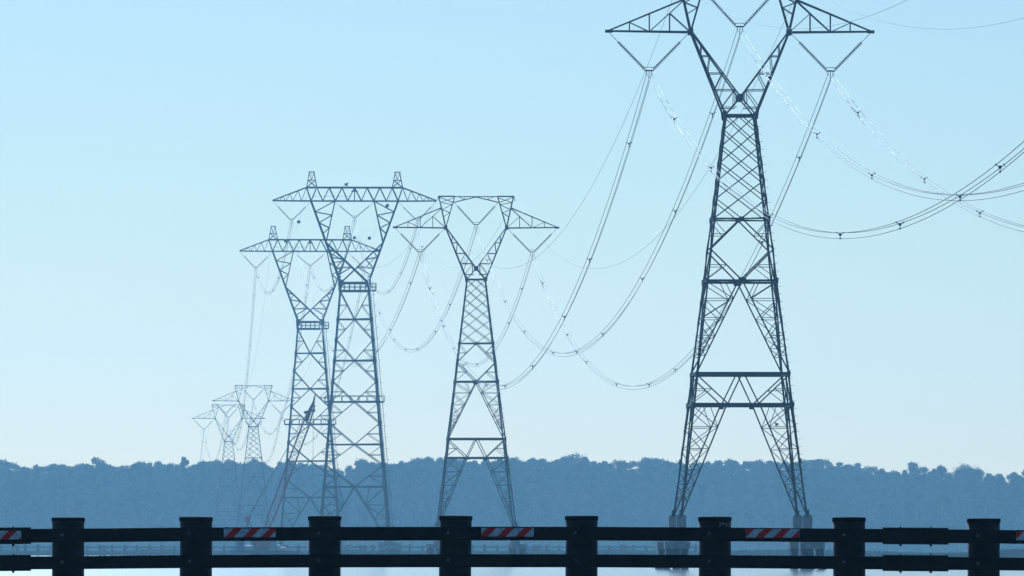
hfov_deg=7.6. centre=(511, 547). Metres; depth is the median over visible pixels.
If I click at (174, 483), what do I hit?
tree
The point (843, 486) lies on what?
tree
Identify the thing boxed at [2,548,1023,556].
reeds
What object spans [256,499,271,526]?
tree
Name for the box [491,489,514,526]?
tree
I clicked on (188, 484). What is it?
tree
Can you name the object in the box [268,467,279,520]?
tree
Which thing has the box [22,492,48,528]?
tree
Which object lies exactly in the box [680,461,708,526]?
tree
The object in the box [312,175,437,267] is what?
shield wire
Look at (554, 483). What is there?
tree
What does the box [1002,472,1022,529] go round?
tree
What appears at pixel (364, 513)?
tree
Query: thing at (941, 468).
tree
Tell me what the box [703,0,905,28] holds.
shield wire
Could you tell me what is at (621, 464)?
tree
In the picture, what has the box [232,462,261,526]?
tree
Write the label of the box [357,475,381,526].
tree
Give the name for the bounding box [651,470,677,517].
tree
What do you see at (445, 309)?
conductor bundle
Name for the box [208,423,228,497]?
conductor bundle
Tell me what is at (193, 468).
tree
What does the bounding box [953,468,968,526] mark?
tree
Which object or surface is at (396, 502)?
tree
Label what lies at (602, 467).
tree
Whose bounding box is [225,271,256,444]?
conductor bundle
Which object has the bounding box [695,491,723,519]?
tree
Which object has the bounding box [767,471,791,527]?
tree
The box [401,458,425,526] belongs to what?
tree
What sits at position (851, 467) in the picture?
tree
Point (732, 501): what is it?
tree
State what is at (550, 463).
tree
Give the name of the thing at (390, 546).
concrete pier
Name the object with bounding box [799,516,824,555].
concrete pier
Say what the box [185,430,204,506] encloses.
conductor bundle
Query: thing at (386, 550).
concrete pier
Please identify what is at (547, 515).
tree
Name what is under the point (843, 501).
tree
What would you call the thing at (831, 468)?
tree
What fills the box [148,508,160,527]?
tree
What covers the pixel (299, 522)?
tree
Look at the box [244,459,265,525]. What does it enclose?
tree
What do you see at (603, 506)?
tree
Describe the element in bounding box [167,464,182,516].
tree
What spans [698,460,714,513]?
tree
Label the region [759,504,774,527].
tree
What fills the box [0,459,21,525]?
tree
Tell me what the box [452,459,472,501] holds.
tree
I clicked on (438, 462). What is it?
tree
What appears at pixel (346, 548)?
concrete pier
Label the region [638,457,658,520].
tree
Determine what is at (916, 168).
conductor bundle
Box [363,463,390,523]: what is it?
tree
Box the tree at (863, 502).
[856,497,873,542]
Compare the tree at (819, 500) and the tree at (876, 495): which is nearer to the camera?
the tree at (819, 500)
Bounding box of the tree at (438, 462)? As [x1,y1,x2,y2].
[428,456,446,525]
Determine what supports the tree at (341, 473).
on the ground
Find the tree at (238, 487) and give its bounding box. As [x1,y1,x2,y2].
[229,484,245,524]
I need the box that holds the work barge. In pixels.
[231,547,299,554]
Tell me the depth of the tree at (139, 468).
3063.44 m
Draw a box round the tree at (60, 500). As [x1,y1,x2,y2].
[50,496,69,516]
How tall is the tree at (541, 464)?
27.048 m
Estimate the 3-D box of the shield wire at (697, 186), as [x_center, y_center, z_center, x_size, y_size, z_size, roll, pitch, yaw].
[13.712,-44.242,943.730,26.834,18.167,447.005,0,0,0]
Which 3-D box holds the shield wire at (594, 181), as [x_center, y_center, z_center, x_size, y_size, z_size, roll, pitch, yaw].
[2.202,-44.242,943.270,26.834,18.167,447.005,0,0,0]
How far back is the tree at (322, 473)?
3082.99 m
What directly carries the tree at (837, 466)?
on the ground
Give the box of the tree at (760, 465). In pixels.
[748,459,771,515]
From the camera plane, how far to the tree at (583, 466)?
3090.74 m
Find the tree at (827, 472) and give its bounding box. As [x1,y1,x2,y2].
[814,458,839,523]
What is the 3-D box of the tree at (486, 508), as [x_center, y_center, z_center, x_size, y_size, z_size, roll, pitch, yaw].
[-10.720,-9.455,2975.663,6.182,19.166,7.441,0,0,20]
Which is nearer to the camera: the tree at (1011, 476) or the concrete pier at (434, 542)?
the concrete pier at (434, 542)
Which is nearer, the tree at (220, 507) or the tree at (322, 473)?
the tree at (220, 507)
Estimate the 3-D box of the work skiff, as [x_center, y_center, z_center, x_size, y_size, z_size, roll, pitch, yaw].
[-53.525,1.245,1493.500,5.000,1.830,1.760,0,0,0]
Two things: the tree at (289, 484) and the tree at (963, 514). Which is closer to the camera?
the tree at (963, 514)
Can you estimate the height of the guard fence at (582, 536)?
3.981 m
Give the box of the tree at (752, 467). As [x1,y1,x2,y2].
[747,461,760,513]
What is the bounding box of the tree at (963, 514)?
[956,507,967,529]
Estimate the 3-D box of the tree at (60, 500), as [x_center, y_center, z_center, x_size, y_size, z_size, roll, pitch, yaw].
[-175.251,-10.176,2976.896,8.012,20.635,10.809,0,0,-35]
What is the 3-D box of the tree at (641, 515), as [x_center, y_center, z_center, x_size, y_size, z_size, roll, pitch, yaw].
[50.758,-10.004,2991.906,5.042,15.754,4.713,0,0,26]
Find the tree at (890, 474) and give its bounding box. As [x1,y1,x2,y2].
[884,470,900,526]
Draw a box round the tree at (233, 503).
[230,498,241,526]
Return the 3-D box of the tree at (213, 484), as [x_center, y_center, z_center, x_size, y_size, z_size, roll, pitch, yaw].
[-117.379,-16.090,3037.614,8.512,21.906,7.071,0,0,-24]
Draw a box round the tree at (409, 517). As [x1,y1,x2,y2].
[401,504,413,526]
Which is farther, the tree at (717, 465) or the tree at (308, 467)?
the tree at (308, 467)
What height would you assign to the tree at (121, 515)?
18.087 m
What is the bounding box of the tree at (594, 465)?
[589,461,598,514]
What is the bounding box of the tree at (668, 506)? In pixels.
[659,502,673,526]
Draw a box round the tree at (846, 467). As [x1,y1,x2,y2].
[843,463,851,494]
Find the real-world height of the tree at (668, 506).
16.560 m
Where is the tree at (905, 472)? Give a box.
[899,469,907,527]
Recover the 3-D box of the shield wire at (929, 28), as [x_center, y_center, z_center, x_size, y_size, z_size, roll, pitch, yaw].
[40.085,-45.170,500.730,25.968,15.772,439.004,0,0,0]
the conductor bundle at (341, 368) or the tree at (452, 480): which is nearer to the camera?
the conductor bundle at (341, 368)
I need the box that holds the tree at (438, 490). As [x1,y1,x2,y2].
[432,485,445,515]
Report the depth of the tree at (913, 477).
3045.94 m
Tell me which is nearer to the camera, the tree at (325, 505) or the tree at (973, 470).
the tree at (325, 505)
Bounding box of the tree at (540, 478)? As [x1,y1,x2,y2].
[529,472,548,526]
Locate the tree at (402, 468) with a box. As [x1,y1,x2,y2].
[393,461,409,525]
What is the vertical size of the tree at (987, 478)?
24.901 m
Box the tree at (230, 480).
[213,459,242,526]
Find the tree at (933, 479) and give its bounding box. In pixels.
[923,473,945,527]
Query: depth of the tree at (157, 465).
3114.09 m
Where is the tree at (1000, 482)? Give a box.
[990,476,1007,517]
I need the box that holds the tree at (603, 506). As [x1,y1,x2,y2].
[594,493,612,526]
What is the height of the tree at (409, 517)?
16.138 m
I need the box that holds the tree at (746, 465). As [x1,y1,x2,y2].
[739,461,750,523]
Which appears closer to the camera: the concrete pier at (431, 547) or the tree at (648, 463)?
the concrete pier at (431, 547)
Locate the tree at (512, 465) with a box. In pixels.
[509,457,521,525]
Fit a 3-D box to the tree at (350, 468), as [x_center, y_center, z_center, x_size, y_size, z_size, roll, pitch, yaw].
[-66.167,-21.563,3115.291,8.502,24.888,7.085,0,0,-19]
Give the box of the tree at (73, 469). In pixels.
[68,466,78,516]
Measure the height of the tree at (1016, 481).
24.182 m
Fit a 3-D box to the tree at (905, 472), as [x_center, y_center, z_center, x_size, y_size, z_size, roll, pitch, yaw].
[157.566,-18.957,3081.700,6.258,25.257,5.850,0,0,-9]
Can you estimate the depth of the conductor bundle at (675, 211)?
827.82 m
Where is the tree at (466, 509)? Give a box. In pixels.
[460,506,470,515]
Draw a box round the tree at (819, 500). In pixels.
[812,495,830,527]
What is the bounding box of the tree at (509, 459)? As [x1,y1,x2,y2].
[498,457,521,524]
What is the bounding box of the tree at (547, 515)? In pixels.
[539,496,554,526]
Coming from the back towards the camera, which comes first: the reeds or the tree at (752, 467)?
the tree at (752, 467)
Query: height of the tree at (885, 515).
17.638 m
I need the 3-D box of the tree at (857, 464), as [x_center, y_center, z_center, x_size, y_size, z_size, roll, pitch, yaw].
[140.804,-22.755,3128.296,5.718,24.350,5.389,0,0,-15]
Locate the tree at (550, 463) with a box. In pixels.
[542,460,555,491]
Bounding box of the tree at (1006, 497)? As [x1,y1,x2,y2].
[994,493,1013,529]
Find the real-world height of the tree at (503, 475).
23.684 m
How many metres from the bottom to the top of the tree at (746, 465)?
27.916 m
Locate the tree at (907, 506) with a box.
[902,501,915,527]
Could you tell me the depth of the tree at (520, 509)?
2979.89 m
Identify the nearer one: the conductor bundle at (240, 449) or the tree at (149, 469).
the conductor bundle at (240, 449)
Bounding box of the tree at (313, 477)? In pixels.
[305,471,325,515]
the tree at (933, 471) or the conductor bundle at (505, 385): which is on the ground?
the tree at (933, 471)
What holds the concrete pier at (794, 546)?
in the water
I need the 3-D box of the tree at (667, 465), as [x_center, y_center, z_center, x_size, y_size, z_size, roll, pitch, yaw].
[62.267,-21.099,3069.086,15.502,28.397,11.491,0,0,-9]
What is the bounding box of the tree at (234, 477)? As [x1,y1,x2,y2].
[228,462,250,526]
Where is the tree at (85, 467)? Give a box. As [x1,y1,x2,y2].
[80,463,93,513]
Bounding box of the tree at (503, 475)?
[493,472,517,525]
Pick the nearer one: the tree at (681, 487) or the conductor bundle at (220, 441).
the conductor bundle at (220, 441)
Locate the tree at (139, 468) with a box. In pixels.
[127,461,151,527]
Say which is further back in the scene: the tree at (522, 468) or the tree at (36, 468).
the tree at (522, 468)
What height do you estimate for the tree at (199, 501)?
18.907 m
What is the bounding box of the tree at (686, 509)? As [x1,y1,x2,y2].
[677,494,692,526]
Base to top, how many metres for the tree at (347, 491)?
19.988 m
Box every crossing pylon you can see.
[239,226,378,543]
[273,171,436,526]
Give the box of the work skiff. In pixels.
[232,550,249,554]
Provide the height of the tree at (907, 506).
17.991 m
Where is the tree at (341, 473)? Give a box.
[336,470,345,485]
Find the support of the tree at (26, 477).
on the ground
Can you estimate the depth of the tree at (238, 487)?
3030.67 m
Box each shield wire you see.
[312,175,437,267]
[397,173,501,267]
[438,1,671,268]
[516,0,793,268]
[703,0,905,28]
[830,0,1021,28]
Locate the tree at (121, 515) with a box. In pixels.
[110,502,133,543]
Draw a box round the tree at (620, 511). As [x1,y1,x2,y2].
[609,494,626,526]
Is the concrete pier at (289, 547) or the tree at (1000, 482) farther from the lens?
the tree at (1000, 482)
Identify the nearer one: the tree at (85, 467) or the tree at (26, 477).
the tree at (26, 477)
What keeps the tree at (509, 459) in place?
on the ground
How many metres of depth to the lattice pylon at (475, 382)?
1166.25 m
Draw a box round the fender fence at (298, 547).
[0,544,698,555]
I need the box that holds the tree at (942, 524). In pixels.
[934,504,953,528]
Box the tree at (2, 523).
[0,496,8,526]
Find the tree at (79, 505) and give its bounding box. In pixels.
[70,499,85,525]
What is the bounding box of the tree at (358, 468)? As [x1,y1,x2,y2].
[349,458,367,526]
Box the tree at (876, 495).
[869,480,885,528]
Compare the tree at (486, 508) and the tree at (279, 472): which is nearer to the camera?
the tree at (486, 508)
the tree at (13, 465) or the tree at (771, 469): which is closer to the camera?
the tree at (771, 469)
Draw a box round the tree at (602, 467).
[595,461,613,521]
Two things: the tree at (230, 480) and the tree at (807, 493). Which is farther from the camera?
the tree at (230, 480)
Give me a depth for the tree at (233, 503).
2979.22 m
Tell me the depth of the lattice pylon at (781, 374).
719.29 m
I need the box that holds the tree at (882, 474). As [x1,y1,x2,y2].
[873,468,889,522]
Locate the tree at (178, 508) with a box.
[174,505,182,527]
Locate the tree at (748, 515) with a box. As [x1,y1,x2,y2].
[742,500,757,544]
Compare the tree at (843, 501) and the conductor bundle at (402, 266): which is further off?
the tree at (843, 501)
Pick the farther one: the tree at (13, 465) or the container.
the tree at (13, 465)
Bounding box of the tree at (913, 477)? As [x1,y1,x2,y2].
[905,471,922,527]
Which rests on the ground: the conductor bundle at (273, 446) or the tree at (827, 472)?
the tree at (827, 472)
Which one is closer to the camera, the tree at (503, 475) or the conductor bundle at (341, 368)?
the conductor bundle at (341, 368)
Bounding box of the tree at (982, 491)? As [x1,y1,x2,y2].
[979,469,984,494]
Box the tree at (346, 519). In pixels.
[339,499,351,542]
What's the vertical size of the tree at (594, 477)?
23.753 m
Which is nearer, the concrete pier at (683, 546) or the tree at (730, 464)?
the concrete pier at (683, 546)
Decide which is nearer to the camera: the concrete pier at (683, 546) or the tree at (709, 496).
the concrete pier at (683, 546)
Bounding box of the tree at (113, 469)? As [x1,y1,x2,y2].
[107,465,121,523]
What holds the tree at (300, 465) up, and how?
on the ground
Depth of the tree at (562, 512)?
2984.02 m
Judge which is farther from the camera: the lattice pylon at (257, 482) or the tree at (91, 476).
the tree at (91, 476)
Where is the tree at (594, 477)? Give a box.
[584,471,599,515]
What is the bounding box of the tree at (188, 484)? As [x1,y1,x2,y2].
[181,470,200,516]
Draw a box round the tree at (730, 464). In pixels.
[723,458,746,499]
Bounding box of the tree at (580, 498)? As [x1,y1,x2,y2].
[571,493,586,515]
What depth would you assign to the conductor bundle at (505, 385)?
819.32 m
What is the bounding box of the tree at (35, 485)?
[26,481,45,528]
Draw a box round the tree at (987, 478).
[983,473,997,517]
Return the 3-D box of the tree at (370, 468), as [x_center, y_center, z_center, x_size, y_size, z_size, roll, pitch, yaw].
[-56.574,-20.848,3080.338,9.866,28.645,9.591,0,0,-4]
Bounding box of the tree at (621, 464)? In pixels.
[611,459,634,522]
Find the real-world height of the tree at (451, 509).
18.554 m
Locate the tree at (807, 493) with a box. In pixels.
[794,480,813,514]
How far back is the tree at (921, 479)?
3061.59 m
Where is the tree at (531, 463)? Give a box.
[525,457,538,520]
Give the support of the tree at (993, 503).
on the ground
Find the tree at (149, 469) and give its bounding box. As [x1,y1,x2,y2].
[143,462,152,527]
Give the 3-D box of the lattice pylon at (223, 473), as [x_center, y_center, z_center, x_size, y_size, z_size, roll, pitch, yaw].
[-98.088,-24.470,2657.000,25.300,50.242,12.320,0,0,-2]
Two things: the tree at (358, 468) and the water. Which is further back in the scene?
the tree at (358, 468)
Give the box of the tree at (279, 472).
[273,462,283,524]
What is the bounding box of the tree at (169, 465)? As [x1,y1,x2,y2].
[166,463,173,519]
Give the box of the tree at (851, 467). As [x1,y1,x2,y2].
[848,465,858,510]
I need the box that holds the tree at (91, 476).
[86,457,111,526]
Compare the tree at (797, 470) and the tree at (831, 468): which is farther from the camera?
the tree at (831, 468)
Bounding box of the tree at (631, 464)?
[625,461,639,521]
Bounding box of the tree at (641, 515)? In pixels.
[637,502,646,526]
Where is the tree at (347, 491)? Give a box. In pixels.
[339,482,358,526]
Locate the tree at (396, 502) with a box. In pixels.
[388,484,404,526]
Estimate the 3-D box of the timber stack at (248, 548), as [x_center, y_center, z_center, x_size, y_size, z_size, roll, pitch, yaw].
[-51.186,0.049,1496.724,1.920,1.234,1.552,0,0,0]
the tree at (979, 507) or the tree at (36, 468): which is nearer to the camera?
the tree at (979, 507)
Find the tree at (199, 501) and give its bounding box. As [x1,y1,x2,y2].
[191,496,203,516]
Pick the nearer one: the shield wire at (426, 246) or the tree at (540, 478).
the shield wire at (426, 246)
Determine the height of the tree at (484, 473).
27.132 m
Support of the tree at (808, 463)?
on the ground
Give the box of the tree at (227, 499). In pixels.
[214,463,233,526]
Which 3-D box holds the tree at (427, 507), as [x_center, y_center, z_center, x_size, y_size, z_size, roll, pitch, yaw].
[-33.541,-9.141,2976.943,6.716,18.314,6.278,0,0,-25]
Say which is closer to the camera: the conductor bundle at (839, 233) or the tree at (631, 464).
the conductor bundle at (839, 233)
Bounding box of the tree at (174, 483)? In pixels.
[165,475,190,527]
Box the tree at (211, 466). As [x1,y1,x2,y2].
[204,459,221,524]
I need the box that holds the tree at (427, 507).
[418,501,432,526]
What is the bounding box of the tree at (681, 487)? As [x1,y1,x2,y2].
[678,485,691,513]
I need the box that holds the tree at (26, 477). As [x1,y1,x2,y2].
[20,467,31,526]
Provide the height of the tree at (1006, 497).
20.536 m
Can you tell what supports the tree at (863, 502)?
on the ground
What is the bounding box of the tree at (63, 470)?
[56,464,72,515]
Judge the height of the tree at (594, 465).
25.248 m
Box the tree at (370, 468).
[360,461,381,523]
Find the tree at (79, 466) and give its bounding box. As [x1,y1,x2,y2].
[74,463,86,473]
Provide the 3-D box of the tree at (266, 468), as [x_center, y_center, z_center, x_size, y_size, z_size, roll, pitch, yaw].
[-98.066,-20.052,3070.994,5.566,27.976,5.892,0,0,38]
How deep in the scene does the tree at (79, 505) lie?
2976.28 m
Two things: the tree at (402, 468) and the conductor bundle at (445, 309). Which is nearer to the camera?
the conductor bundle at (445, 309)
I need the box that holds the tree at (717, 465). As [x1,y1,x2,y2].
[707,460,729,508]
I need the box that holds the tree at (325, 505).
[317,504,329,515]
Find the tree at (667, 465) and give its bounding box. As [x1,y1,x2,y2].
[654,460,683,518]
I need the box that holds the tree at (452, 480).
[444,459,458,514]
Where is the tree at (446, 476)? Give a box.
[445,459,472,506]
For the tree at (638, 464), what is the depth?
3132.10 m
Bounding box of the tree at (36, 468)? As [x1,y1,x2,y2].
[30,464,44,525]
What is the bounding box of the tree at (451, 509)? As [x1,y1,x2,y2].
[438,497,458,519]
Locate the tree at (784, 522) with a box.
[772,499,792,542]
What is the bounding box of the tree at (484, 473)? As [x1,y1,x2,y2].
[478,460,495,518]
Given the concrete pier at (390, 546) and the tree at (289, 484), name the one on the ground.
the tree at (289, 484)
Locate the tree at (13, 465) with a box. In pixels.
[4,462,19,517]
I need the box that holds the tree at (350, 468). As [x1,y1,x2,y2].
[340,465,357,499]
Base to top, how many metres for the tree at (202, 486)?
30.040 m
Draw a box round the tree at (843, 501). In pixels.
[832,494,852,516]
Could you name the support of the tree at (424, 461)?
on the ground
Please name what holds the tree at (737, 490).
on the ground
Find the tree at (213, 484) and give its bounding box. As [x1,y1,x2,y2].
[204,480,222,526]
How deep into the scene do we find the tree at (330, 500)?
3045.11 m
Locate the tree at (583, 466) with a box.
[559,453,593,507]
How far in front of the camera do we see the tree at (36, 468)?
3059.30 m
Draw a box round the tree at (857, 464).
[855,462,861,473]
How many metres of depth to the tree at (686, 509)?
2991.12 m
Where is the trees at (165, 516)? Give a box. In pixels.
[0,463,1023,551]
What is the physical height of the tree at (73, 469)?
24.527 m
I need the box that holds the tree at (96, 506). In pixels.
[85,497,110,527]
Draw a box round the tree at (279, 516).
[275,503,289,526]
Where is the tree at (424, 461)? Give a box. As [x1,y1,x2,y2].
[414,457,435,513]
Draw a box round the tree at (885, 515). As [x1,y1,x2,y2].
[876,503,889,528]
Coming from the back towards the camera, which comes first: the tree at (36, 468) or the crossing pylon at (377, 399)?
the tree at (36, 468)
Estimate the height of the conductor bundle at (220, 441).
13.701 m
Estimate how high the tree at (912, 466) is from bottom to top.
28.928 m
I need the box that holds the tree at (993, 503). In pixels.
[990,473,1007,529]
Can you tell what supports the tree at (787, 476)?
on the ground
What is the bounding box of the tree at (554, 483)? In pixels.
[545,477,562,525]
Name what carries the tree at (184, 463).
on the ground
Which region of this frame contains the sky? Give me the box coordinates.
[0,0,1023,491]
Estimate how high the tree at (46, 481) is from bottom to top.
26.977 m
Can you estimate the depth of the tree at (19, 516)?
2979.43 m
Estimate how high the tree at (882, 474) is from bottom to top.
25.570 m
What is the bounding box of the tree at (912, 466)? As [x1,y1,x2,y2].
[903,461,920,510]
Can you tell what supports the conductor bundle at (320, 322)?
hanging from the crossing pylon at (377, 399)
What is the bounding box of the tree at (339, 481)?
[327,468,347,515]
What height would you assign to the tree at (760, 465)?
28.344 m
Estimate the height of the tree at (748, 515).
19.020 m
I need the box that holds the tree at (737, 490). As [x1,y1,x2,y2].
[726,478,750,527]
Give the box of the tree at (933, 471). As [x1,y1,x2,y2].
[926,468,941,527]
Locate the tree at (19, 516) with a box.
[13,502,24,526]
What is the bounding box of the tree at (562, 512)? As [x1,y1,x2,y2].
[556,502,567,526]
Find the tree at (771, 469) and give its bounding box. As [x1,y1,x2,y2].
[762,461,786,525]
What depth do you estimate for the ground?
3087.79 m
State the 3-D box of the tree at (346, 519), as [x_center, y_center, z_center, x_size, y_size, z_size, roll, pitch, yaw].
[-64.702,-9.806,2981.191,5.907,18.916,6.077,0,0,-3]
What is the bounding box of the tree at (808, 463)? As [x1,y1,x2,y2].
[802,459,819,515]
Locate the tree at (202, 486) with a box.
[195,459,209,513]
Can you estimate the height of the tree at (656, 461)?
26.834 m
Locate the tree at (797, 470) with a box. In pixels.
[791,462,807,496]
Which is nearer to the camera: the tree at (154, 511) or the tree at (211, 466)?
the tree at (154, 511)
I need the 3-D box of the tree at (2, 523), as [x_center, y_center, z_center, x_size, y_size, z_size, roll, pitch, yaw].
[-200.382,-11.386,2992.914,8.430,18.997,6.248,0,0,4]
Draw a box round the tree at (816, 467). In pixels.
[808,460,824,520]
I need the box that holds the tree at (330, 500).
[324,482,337,515]
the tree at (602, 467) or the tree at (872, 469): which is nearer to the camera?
the tree at (602, 467)
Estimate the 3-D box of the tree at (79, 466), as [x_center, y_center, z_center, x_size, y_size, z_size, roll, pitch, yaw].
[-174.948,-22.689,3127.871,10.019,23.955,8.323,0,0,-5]
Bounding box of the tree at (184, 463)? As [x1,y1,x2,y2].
[179,456,190,516]
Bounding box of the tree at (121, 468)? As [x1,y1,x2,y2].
[117,465,128,490]
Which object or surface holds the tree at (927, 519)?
on the ground
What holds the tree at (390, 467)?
on the ground
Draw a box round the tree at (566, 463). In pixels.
[550,456,581,515]
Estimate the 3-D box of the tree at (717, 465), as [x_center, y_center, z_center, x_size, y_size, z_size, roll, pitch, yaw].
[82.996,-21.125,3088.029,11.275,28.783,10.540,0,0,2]
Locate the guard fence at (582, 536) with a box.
[0,515,1023,575]
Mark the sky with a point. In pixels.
(145, 145)
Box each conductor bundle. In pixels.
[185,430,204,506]
[203,416,225,463]
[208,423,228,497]
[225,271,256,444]
[228,401,253,450]
[252,418,280,463]
[253,271,310,434]
[255,221,292,294]
[281,273,364,444]
[290,221,421,366]
[309,219,355,292]
[353,219,477,350]
[365,222,418,294]
[416,221,533,366]
[419,74,651,389]
[475,31,741,356]
[531,75,832,389]
[647,75,1023,238]
[737,30,1023,200]
[828,74,1023,231]
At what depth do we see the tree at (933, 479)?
3043.74 m
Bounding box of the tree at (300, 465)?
[295,462,306,493]
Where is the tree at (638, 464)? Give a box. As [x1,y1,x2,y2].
[634,461,641,487]
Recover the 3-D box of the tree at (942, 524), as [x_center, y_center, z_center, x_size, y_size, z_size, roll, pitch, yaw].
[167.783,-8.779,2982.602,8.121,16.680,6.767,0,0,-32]
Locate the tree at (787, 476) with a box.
[780,460,794,518]
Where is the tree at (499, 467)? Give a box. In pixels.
[488,459,511,525]
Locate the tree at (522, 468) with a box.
[514,461,532,516]
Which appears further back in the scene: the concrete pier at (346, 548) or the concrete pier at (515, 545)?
the concrete pier at (346, 548)
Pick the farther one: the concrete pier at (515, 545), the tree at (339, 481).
the tree at (339, 481)
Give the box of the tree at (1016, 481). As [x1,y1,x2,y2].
[1008,474,1023,529]
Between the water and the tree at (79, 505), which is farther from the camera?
the tree at (79, 505)
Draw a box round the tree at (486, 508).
[477,499,492,544]
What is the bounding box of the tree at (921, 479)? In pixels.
[901,466,930,527]
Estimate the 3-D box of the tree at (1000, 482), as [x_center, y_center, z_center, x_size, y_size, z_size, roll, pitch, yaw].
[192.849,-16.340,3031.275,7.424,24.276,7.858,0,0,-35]
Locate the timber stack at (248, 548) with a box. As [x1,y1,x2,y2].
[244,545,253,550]
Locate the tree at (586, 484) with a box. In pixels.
[582,456,591,515]
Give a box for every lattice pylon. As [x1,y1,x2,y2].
[192,404,264,544]
[212,385,294,545]
[393,196,558,525]
[605,0,873,515]
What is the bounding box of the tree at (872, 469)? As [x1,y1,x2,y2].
[864,466,881,517]
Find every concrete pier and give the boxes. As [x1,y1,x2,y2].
[276,544,290,550]
[341,544,350,553]
[377,541,395,553]
[378,541,401,553]
[426,526,437,553]
[428,526,438,553]
[508,526,521,553]
[511,526,526,553]
[655,516,679,568]
[662,516,689,568]
[789,516,813,555]
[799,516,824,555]
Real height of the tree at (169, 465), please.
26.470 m
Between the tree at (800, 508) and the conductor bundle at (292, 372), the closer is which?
the conductor bundle at (292, 372)
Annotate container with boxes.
[237,541,244,550]
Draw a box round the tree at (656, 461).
[638,457,661,518]
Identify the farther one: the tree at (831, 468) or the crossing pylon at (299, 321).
the tree at (831, 468)
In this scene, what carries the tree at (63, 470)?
on the ground
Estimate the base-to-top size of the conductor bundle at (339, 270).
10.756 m
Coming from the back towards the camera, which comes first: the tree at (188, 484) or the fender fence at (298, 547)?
the tree at (188, 484)
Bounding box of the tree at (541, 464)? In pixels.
[536,458,548,520]
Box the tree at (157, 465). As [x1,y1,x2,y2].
[153,461,168,518]
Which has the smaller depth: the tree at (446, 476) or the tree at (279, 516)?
the tree at (279, 516)
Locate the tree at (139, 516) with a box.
[133,503,144,543]
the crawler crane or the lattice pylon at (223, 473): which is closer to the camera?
the crawler crane
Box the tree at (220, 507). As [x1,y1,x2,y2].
[210,490,227,526]
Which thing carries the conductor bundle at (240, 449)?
hanging from the lattice pylon at (223, 473)
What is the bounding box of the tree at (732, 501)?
[725,497,741,541]
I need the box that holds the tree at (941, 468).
[935,464,949,521]
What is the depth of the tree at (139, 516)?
2980.04 m
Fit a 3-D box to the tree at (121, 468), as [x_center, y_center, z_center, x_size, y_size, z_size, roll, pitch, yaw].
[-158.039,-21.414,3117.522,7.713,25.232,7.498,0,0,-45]
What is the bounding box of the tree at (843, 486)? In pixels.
[835,475,850,516]
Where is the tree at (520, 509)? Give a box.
[512,497,531,542]
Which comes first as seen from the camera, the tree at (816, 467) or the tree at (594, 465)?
the tree at (816, 467)
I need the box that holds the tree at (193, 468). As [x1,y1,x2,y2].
[182,463,208,516]
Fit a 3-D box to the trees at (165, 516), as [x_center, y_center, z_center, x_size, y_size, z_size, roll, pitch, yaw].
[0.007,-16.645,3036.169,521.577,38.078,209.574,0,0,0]
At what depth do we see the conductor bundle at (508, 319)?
1333.40 m
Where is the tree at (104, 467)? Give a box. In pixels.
[94,461,114,527]
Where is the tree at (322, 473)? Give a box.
[316,464,329,504]
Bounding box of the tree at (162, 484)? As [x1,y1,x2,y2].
[150,472,169,527]
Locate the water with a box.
[0,557,1023,575]
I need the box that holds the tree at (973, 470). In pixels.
[952,463,989,517]
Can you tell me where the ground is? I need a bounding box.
[0,499,1023,556]
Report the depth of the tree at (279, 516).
2990.61 m
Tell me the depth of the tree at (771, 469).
3078.89 m
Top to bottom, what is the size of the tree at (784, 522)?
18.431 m
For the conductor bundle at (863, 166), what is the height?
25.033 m
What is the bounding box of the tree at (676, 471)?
[672,462,684,513]
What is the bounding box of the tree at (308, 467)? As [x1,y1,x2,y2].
[302,464,312,517]
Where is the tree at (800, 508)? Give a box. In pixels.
[797,499,806,515]
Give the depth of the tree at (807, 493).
3035.28 m
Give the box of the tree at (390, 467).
[380,462,396,499]
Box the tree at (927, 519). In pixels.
[917,499,935,527]
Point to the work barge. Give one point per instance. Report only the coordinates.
(253, 552)
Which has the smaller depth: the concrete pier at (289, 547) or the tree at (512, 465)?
the concrete pier at (289, 547)
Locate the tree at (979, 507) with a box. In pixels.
[969,493,990,517]
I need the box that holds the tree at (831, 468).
[826,465,837,507]
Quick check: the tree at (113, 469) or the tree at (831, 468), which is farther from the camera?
the tree at (831, 468)
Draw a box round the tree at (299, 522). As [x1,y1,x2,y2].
[291,502,306,526]
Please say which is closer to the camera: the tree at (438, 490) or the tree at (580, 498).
the tree at (580, 498)
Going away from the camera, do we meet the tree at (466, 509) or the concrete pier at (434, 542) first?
the concrete pier at (434, 542)
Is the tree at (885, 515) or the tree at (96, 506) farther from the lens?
the tree at (96, 506)
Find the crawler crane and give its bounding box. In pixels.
[245,395,315,550]
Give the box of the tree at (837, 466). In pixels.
[833,461,843,496]
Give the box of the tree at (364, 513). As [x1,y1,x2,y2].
[355,496,374,526]
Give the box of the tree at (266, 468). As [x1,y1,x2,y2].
[258,464,272,505]
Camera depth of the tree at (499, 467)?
3077.55 m
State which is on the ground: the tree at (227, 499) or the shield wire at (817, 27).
the tree at (227, 499)
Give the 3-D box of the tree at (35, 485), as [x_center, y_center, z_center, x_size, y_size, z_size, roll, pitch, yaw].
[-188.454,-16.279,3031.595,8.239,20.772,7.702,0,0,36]
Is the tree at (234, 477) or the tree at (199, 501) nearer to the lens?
the tree at (199, 501)
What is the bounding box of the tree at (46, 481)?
[34,463,64,526]
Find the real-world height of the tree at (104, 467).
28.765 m
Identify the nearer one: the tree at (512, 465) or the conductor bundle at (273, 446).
the conductor bundle at (273, 446)
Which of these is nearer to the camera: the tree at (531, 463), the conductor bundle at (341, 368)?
the conductor bundle at (341, 368)
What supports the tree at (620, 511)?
on the ground
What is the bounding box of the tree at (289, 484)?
[281,460,296,522]

